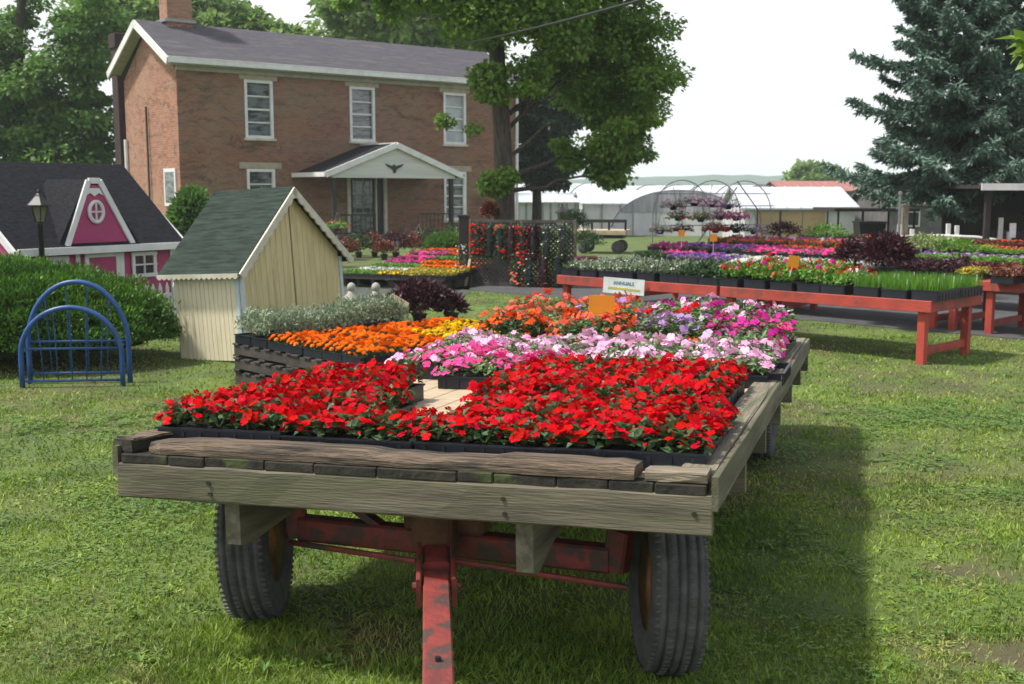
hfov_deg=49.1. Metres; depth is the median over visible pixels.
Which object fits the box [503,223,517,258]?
hanging flower bag
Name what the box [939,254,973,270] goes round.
flower tray
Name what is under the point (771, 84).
sky
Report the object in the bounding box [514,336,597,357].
flower tray
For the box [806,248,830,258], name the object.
flower tray
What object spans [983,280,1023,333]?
display table
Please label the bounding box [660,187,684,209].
hanging basket
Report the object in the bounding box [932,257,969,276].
flower tray
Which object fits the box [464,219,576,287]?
lattice panel
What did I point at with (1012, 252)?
flower tray
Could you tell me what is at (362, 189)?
door
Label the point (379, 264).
flower tray
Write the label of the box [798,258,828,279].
flower tray
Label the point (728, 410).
flower tray
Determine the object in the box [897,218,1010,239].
white fence
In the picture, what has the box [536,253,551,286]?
hanging flower bag
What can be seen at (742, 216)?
hanging basket
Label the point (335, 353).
flower tray
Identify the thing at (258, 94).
window
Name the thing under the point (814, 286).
flower tray
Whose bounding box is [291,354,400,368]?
pallet
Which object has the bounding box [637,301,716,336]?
flower tray
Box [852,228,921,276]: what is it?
potted plant
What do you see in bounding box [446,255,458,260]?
flower tray
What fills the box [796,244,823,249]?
flower tray
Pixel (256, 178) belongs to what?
window
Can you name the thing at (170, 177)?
window
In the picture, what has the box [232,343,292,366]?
pallet
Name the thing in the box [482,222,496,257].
hanging flower bag
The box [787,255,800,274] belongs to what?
price sign
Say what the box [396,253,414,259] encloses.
flower tray
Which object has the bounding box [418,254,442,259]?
flower tray
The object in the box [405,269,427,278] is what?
flower tray
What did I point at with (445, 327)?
flower tray
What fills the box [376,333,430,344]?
flower tray
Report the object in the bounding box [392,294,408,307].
tan board
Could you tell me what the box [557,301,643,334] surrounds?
flower tray
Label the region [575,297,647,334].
flower tray
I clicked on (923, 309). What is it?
display table
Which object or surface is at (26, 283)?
clipped hedge
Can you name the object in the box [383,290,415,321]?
potted plant
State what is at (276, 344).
flower tray
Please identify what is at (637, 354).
flower tray
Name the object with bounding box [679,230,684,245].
price sign
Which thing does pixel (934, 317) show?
display table
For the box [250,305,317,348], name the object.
flower tray
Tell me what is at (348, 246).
potted plant
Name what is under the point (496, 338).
flower tray
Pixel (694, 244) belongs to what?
flower tray
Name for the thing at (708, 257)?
flower tray
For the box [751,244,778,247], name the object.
flower tray
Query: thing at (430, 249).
flower tray
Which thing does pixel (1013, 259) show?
flower tray
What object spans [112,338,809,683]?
hay wagon
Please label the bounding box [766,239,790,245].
flower tray
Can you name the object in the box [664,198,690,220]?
hanging basket
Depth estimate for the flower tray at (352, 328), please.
10.48 m
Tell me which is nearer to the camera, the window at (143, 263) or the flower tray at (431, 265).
the window at (143, 263)
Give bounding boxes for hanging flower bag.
[468,221,486,256]
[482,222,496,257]
[491,222,506,258]
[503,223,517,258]
[509,251,525,285]
[514,223,530,259]
[522,252,538,285]
[525,224,541,259]
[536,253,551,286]
[539,224,554,259]
[550,253,566,287]
[555,221,571,257]
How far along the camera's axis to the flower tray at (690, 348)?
6.27 m
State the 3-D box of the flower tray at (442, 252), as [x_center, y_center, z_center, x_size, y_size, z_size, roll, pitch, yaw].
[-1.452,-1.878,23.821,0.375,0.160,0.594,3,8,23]
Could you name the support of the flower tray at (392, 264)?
on the bench at (468, 282)
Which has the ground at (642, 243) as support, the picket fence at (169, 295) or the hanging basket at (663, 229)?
the picket fence at (169, 295)
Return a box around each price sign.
[588,295,614,334]
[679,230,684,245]
[710,234,716,248]
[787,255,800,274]
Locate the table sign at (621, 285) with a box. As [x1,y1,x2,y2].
[603,277,644,295]
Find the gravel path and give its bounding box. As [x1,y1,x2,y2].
[342,269,469,298]
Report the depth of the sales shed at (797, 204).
37.38 m
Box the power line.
[454,0,644,46]
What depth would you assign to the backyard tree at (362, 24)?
56.24 m
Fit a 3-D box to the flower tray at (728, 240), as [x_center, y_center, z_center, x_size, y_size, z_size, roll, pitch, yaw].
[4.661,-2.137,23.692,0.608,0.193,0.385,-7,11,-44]
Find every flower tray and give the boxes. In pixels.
[153,387,321,439]
[202,382,338,415]
[234,304,298,345]
[239,374,369,392]
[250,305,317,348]
[267,329,329,351]
[272,365,401,391]
[278,402,437,448]
[282,332,340,354]
[287,301,344,331]
[302,335,367,358]
[304,303,366,333]
[306,380,417,421]
[312,357,426,402]
[321,324,378,336]
[321,338,390,362]
[334,291,391,326]
[339,326,397,338]
[342,268,362,276]
[342,340,413,365]
[348,292,408,326]
[352,268,373,277]
[356,266,378,269]
[356,329,417,340]
[365,269,387,277]
[368,262,390,267]
[369,320,417,330]
[370,266,390,270]
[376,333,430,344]
[378,269,401,278]
[382,257,405,262]
[382,262,404,266]
[384,344,492,378]
[390,322,441,333]
[391,269,416,278]
[394,262,415,267]
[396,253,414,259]
[397,258,413,262]
[398,335,446,350]
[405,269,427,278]
[408,258,427,263]
[408,262,428,267]
[408,266,427,270]
[408,404,582,453]
[409,254,425,259]
[410,250,427,254]
[410,340,509,361]
[411,324,462,337]
[413,316,467,327]
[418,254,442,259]
[419,250,439,254]
[419,269,441,279]
[420,263,441,267]
[420,267,442,270]
[421,259,441,264]
[422,248,441,250]
[426,328,463,337]
[428,333,521,357]
[431,350,544,388]
[432,249,452,255]
[432,270,458,279]
[433,254,451,260]
[433,263,454,268]
[433,267,454,270]
[434,260,452,263]
[439,318,479,327]
[444,251,458,255]
[446,248,457,251]
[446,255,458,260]
[446,260,458,264]
[446,264,459,268]
[446,327,533,347]
[447,267,471,276]
[449,396,591,432]
[453,321,485,328]
[459,372,596,405]
[461,265,483,272]
[472,309,559,336]
[474,347,575,370]
[474,385,607,420]
[489,301,564,337]
[492,341,583,358]
[493,362,610,393]
[505,296,573,336]
[512,353,623,376]
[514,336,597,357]
[518,287,584,332]
[523,327,609,346]
[539,352,636,369]
[544,311,632,338]
[547,409,723,470]
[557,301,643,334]
[561,258,598,275]
[566,255,585,260]
[573,401,733,447]
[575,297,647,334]
[578,255,598,260]
[579,258,618,277]
[579,290,649,333]
[581,348,672,365]
[585,375,726,408]
[592,343,683,359]
[593,333,684,355]
[593,391,742,433]
[595,256,616,263]
[597,366,737,401]
[598,260,635,277]
[609,330,694,348]
[613,254,644,262]
[615,259,653,278]
[618,360,743,405]
[626,310,713,338]
[627,336,697,350]
[629,254,662,262]
[632,249,662,258]
[633,352,752,400]
[636,259,670,281]
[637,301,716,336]
[646,299,723,337]
[647,241,674,251]
[651,252,679,260]
[652,292,724,334]
[658,248,678,253]
[659,259,697,282]
[664,252,694,262]
[666,242,693,250]
[668,257,700,263]
[672,348,774,387]
[674,343,778,372]
[675,249,706,257]
[678,259,717,284]
[679,241,704,251]
[681,252,710,261]
[693,336,782,367]
[694,252,725,262]
[695,243,723,253]
[698,264,732,285]
[699,327,789,356]
[703,311,794,352]
[707,237,726,243]
[708,258,736,267]
[711,254,744,263]
[712,244,735,253]
[713,306,796,348]
[716,298,797,344]
[717,337,786,361]
[718,259,759,287]
[719,236,746,243]
[725,234,742,237]
[726,257,756,263]
[730,243,757,254]
[731,238,754,244]
[742,238,761,244]
[742,246,766,255]
[743,260,786,289]
[744,255,766,258]
[749,252,784,276]
[751,235,768,238]
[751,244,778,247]
[754,237,778,244]
[756,246,787,256]
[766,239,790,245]
[769,264,812,290]
[772,248,798,257]
[774,257,807,270]
[779,236,795,239]
[780,239,800,244]
[782,243,807,249]
[788,248,816,257]
[792,237,812,239]
[792,238,817,245]
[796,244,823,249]
[796,263,848,292]
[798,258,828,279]
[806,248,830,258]
[807,240,828,245]
[810,233,827,238]
[813,258,862,280]
[820,239,844,247]
[820,269,864,294]
[822,249,837,259]
[826,234,843,238]
[836,266,877,277]
[838,235,855,238]
[853,271,900,296]
[862,263,879,272]
[873,257,910,274]
[877,270,914,278]
[881,276,927,299]
[902,257,941,276]
[907,271,951,279]
[909,256,942,269]
[911,272,960,301]
[920,252,945,258]
[922,249,942,254]
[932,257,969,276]
[933,251,960,255]
[937,255,961,260]
[937,272,983,297]
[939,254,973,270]
[954,264,991,279]
[958,261,993,270]
[960,252,987,257]
[961,256,981,263]
[965,245,991,253]
[967,238,985,244]
[975,254,1006,266]
[979,239,1001,244]
[980,243,998,249]
[981,253,1008,257]
[983,247,1009,254]
[987,261,1022,276]
[989,266,1023,284]
[992,267,1021,277]
[993,245,1016,249]
[995,240,1016,246]
[996,256,1023,264]
[1002,248,1023,255]
[1002,254,1023,258]
[1011,240,1023,247]
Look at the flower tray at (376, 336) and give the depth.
10.10 m
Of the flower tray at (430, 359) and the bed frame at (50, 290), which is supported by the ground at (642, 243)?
the bed frame at (50, 290)
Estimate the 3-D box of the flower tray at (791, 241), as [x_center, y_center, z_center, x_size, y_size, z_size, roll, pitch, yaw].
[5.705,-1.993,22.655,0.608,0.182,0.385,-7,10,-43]
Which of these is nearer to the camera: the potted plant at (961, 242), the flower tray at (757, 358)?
the flower tray at (757, 358)
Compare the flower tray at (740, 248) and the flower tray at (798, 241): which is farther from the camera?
the flower tray at (798, 241)
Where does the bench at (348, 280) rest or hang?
on the gravel path
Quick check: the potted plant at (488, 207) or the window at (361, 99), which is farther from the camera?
the window at (361, 99)
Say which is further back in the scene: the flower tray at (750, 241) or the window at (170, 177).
the window at (170, 177)
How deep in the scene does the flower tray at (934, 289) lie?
11.68 m
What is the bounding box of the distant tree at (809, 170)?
[780,158,852,180]
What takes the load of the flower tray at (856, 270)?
on the display table at (923, 309)
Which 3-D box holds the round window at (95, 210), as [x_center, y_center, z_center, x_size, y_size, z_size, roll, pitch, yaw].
[-5.134,-1.607,13.831,0.048,0.292,0.241,5,9,33]
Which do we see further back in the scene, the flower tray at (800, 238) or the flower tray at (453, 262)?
the flower tray at (800, 238)
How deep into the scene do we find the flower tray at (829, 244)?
21.89 m
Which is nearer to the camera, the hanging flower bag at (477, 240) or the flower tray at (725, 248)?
the flower tray at (725, 248)
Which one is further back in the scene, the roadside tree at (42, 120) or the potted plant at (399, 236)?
the roadside tree at (42, 120)
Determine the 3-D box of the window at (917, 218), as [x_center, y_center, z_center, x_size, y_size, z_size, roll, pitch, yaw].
[12.792,-3.928,35.712,0.420,0.500,0.041,1,8,4]
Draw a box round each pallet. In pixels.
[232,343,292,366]
[233,356,292,376]
[234,370,272,385]
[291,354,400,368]
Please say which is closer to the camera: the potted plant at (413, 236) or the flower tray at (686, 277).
the flower tray at (686, 277)
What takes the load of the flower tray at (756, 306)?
on the hay wagon at (656, 522)
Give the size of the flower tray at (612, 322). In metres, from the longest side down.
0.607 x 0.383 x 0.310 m
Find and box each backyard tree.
[46,0,217,41]
[191,0,310,35]
[300,0,511,59]
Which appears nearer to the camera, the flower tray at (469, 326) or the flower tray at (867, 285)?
the flower tray at (469, 326)
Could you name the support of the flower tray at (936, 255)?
on the display table
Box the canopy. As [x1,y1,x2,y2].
[813,207,919,234]
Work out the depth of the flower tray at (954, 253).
18.13 m
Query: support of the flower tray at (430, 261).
on the low bench
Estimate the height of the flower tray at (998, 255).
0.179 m
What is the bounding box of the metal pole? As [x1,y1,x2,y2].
[897,191,902,234]
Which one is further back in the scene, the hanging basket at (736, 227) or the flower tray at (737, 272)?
the hanging basket at (736, 227)
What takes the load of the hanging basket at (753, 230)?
hanging from the basket rack
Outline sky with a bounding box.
[0,0,1023,179]
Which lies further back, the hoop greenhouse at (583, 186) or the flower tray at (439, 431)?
the hoop greenhouse at (583, 186)
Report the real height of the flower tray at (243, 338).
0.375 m
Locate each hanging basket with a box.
[326,212,350,230]
[649,212,673,233]
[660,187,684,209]
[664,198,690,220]
[668,214,693,232]
[680,183,708,205]
[690,207,713,221]
[698,185,725,206]
[701,211,729,232]
[706,197,734,219]
[715,186,742,208]
[723,210,747,232]
[724,198,749,220]
[742,211,766,233]
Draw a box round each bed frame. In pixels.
[18,305,125,387]
[26,279,132,383]
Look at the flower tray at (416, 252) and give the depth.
23.89 m
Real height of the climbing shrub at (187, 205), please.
1.330 m
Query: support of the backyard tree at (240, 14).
on the ground at (642, 243)
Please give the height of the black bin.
1.002 m
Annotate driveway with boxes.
[453,278,1023,338]
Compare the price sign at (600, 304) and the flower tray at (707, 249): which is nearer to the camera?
the price sign at (600, 304)
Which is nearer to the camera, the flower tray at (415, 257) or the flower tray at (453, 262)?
the flower tray at (453, 262)
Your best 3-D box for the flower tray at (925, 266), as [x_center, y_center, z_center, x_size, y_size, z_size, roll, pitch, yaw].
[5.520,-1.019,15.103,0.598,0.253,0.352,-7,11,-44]
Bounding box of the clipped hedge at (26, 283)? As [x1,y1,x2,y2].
[0,250,187,356]
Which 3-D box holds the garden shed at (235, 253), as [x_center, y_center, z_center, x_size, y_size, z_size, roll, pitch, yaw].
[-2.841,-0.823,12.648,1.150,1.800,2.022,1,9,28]
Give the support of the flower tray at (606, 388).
on the hay wagon at (656, 522)
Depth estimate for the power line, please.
14.38 m
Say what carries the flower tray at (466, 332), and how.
on the hay wagon at (656, 522)
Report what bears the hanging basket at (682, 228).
hanging from the basket rack
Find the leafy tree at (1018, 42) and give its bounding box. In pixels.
[996,29,1023,74]
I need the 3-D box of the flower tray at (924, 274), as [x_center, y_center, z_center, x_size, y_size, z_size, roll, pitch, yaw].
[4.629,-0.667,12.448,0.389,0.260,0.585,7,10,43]
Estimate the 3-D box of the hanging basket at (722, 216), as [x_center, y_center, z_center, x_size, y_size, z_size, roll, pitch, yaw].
[4.444,-2.845,23.908,0.624,0.486,0.616,7,10,40]
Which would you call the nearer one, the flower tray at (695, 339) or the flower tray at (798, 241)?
the flower tray at (695, 339)
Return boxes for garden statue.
[345,282,358,302]
[368,282,379,300]
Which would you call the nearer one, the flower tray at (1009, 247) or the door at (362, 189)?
the flower tray at (1009, 247)
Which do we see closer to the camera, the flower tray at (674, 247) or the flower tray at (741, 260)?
the flower tray at (741, 260)
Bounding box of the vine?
[455,243,466,280]
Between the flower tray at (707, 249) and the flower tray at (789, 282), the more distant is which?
the flower tray at (707, 249)
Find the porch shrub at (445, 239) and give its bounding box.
[420,230,458,249]
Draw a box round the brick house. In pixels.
[106,0,520,246]
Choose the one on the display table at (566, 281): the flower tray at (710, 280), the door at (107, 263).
the flower tray at (710, 280)
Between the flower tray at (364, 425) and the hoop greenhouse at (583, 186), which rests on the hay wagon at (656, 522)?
the flower tray at (364, 425)
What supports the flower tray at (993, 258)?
on the display table
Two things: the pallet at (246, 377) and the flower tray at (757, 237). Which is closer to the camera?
the pallet at (246, 377)
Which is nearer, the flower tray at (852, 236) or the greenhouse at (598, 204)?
the flower tray at (852, 236)
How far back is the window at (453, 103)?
41.57 m
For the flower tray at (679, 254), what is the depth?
17.79 m
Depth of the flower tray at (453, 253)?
23.52 m
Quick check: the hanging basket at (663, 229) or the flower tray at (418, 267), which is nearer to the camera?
the flower tray at (418, 267)
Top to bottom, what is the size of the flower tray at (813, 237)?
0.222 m
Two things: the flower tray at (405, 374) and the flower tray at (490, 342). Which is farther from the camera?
the flower tray at (490, 342)
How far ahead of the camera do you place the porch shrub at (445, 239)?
27.10 m
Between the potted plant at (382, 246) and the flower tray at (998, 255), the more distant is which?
the potted plant at (382, 246)
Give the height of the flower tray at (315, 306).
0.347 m
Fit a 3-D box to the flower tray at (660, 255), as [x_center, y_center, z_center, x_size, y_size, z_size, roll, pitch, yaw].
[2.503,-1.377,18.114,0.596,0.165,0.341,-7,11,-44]
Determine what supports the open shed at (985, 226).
on the driveway
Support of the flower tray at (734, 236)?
on the display table
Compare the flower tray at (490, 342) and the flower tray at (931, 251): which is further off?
the flower tray at (931, 251)
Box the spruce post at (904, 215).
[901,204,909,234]
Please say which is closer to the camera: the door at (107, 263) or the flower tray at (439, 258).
the door at (107, 263)
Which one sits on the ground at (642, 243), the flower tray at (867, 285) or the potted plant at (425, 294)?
the potted plant at (425, 294)
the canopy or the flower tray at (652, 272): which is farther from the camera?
the canopy
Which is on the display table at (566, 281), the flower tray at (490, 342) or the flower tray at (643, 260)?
the flower tray at (643, 260)
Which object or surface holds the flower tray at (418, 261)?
on the low bench
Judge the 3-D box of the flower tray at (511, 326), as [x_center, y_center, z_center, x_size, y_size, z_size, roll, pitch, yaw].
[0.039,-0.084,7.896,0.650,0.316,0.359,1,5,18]
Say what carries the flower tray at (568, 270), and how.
on the display table at (566, 281)
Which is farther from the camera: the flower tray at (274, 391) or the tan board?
the tan board
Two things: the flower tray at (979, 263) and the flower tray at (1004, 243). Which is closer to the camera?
the flower tray at (979, 263)
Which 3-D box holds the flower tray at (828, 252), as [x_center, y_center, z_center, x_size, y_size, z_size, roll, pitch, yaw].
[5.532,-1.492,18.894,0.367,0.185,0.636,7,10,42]
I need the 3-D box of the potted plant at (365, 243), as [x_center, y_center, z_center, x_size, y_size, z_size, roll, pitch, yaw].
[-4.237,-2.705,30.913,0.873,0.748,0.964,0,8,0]
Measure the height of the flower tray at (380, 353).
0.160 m
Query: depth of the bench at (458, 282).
21.33 m
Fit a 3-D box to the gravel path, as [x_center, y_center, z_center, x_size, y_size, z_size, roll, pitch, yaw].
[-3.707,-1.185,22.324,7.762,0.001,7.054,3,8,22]
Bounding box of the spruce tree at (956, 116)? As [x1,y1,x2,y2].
[816,0,1023,225]
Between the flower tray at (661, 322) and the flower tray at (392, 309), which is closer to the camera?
the flower tray at (661, 322)
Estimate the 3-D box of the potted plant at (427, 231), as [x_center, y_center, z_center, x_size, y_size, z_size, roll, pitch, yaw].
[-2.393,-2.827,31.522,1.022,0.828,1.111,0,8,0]
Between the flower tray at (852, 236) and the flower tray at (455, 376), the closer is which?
the flower tray at (455, 376)
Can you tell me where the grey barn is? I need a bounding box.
[851,182,941,234]
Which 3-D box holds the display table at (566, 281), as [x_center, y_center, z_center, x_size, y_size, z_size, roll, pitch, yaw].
[1.976,-0.503,14.794,1.265,0.695,2.600,-8,11,-44]
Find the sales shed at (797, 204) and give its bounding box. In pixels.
[719,186,858,237]
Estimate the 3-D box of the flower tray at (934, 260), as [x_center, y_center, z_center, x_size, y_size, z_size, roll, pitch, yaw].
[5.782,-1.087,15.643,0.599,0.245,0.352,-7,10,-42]
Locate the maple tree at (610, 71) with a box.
[330,0,695,281]
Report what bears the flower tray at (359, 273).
on the bench at (348, 280)
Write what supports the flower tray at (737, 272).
on the display table at (923, 309)
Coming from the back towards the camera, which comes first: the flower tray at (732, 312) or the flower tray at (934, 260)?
the flower tray at (934, 260)
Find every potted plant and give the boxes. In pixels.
[336,235,347,250]
[340,236,360,252]
[347,231,373,257]
[361,230,385,256]
[371,238,397,259]
[378,228,414,257]
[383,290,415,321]
[385,274,455,322]
[398,231,424,253]
[410,227,437,246]
[431,288,474,317]
[445,223,458,232]
[477,200,499,219]
[556,206,591,227]
[569,228,606,250]
[763,221,805,238]
[797,222,851,238]
[826,235,877,269]
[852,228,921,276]
[901,231,960,252]
[927,236,981,252]
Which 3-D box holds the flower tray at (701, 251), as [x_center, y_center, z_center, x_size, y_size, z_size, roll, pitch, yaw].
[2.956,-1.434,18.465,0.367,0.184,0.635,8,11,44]
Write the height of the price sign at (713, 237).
0.320 m
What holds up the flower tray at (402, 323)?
on the pallet
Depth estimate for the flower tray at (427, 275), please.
20.66 m
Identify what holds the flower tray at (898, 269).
on the display table at (934, 317)
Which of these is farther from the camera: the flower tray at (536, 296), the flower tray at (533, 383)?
the flower tray at (536, 296)
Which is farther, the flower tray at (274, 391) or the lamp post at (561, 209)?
the lamp post at (561, 209)
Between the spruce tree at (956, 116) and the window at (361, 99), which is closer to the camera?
the spruce tree at (956, 116)
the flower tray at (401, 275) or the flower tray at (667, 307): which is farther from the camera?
the flower tray at (401, 275)
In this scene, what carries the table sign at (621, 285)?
attached to the display table at (566, 281)
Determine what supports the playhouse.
on the ground at (642, 243)
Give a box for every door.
[89,257,115,274]
[351,178,383,234]
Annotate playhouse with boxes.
[0,162,182,311]
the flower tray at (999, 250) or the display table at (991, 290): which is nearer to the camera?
the display table at (991, 290)
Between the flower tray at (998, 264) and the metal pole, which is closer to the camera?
the flower tray at (998, 264)
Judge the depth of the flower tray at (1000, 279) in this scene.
13.82 m
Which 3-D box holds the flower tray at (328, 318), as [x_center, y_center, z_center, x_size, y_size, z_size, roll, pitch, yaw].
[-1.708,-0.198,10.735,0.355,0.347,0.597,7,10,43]
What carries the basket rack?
on the driveway
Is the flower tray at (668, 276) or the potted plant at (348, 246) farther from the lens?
the potted plant at (348, 246)
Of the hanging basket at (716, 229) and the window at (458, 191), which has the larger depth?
the window at (458, 191)
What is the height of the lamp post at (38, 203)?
1.830 m
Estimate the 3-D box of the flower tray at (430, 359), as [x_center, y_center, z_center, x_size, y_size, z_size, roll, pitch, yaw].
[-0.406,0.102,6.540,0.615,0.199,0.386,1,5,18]
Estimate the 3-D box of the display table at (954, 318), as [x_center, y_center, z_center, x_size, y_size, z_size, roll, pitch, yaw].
[6.995,-0.417,14.156,1.265,0.695,2.600,-8,11,-44]
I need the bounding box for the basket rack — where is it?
[652,180,773,243]
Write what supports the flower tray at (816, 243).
on the display table
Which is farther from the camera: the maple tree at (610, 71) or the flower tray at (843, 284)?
the maple tree at (610, 71)
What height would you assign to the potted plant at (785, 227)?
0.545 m
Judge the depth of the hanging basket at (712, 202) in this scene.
23.70 m
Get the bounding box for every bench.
[343,277,455,288]
[357,276,468,287]
[371,273,476,285]
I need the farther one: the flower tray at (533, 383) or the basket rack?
the basket rack
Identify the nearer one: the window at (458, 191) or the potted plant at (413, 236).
the potted plant at (413, 236)
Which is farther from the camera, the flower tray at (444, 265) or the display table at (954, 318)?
the flower tray at (444, 265)
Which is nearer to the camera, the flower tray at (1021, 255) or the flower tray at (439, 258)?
the flower tray at (1021, 255)
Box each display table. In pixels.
[557,275,765,315]
[632,291,801,307]
[720,286,981,364]
[772,274,960,327]
[948,278,990,329]
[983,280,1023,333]
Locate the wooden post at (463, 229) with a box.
[457,214,469,268]
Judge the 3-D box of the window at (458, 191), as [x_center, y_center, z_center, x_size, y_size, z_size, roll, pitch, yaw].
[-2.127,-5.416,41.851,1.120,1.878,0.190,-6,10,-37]
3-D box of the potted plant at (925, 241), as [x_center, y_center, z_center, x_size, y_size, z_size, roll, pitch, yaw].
[7.102,-1.710,19.456,1.372,0.452,1.429,7,11,44]
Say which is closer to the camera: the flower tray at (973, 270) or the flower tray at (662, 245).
the flower tray at (973, 270)
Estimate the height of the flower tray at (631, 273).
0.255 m
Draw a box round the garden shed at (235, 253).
[156,186,353,360]
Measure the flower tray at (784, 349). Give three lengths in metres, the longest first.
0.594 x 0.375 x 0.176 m
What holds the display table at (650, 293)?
on the driveway
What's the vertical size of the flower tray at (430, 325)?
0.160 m
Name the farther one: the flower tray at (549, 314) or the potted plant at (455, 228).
the potted plant at (455, 228)
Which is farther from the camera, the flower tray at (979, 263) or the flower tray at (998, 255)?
the flower tray at (998, 255)
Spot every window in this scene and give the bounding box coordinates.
[38,256,69,265]
[87,200,104,223]
[131,251,157,277]
[163,168,176,205]
[244,79,276,140]
[247,169,274,188]
[349,86,377,143]
[442,92,467,146]
[443,172,466,222]
[908,212,919,226]
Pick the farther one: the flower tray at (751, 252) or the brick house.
the brick house
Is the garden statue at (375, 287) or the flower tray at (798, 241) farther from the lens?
the flower tray at (798, 241)
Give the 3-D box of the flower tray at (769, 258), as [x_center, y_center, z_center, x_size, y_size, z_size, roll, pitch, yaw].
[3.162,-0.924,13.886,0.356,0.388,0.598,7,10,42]
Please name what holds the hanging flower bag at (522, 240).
hanging from the lattice panel
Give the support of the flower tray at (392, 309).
on the pallet
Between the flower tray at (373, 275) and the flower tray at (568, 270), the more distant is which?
the flower tray at (373, 275)
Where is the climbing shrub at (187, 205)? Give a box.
[165,182,211,236]
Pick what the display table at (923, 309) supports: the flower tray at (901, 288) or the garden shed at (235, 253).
the flower tray at (901, 288)
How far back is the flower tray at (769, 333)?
7.12 m
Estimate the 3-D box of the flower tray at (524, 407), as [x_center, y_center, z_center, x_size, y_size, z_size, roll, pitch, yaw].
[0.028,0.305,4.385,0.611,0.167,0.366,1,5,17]
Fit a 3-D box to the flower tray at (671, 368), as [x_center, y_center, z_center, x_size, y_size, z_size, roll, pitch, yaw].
[0.782,0.191,5.330,0.616,0.208,0.368,1,5,17]
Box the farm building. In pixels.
[765,181,857,196]
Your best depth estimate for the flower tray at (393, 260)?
22.93 m
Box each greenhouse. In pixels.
[518,183,626,192]
[518,193,578,228]
[573,189,664,228]
[611,190,723,235]
[613,184,770,195]
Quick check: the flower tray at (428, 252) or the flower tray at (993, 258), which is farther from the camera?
the flower tray at (428, 252)
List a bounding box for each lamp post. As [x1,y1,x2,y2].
[26,189,51,259]
[555,203,566,257]
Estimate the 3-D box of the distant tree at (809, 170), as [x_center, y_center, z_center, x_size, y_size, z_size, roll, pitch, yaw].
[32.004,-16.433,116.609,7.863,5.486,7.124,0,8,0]
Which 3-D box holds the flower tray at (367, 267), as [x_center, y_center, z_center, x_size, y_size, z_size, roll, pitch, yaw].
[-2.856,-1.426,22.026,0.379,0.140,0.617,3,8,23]
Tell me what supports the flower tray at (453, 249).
on the low bench
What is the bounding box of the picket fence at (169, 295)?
[145,282,176,325]
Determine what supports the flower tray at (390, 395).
on the hay wagon at (656, 522)
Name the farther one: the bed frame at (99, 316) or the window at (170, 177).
the window at (170, 177)
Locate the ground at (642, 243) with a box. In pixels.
[0,229,1023,683]
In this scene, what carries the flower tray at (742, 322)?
on the hay wagon at (656, 522)
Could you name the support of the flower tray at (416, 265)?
on the bench at (468, 282)
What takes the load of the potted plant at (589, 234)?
on the ground at (642, 243)
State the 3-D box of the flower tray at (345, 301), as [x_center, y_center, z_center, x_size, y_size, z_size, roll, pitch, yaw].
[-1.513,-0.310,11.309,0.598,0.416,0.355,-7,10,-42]
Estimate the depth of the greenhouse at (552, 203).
54.76 m
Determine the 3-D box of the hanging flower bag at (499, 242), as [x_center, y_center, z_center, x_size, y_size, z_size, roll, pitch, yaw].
[-0.245,-1.932,21.319,0.388,0.692,0.219,3,8,19]
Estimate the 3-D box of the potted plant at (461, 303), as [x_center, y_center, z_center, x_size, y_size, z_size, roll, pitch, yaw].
[-0.842,-0.499,15.363,0.579,0.496,0.590,-6,10,-39]
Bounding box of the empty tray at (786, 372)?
[746,362,791,385]
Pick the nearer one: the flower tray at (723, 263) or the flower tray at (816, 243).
the flower tray at (723, 263)
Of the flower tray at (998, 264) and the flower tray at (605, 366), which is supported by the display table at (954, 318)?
the flower tray at (998, 264)
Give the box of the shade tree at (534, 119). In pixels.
[514,51,582,233]
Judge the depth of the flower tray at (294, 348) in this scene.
9.84 m
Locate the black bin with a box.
[852,221,886,235]
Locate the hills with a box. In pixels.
[569,174,784,185]
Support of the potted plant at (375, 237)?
on the ground at (642, 243)
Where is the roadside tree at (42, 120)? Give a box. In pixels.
[0,0,132,163]
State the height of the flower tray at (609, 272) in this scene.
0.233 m
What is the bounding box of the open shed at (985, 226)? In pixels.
[936,183,1023,240]
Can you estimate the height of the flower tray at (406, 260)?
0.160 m
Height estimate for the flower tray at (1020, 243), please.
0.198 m
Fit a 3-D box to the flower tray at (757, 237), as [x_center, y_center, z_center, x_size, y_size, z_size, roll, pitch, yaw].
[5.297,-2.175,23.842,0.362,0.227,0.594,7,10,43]
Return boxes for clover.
[0,398,1023,683]
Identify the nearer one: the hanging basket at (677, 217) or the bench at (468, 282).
the bench at (468, 282)
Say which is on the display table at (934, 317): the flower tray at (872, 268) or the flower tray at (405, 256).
the flower tray at (872, 268)
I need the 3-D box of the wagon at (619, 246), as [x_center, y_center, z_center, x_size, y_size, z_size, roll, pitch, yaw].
[2.707,-3.154,33.302,1.540,1.005,1.310,2,8,12]
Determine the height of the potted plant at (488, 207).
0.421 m
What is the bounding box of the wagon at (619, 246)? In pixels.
[577,219,630,253]
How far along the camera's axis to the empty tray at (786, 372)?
5.96 m
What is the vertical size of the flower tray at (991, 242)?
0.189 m
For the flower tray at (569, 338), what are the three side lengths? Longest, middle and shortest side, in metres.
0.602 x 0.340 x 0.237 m
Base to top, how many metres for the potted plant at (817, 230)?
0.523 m
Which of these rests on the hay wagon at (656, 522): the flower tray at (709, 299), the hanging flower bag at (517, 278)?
the flower tray at (709, 299)
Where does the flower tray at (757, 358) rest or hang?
on the hay wagon at (656, 522)

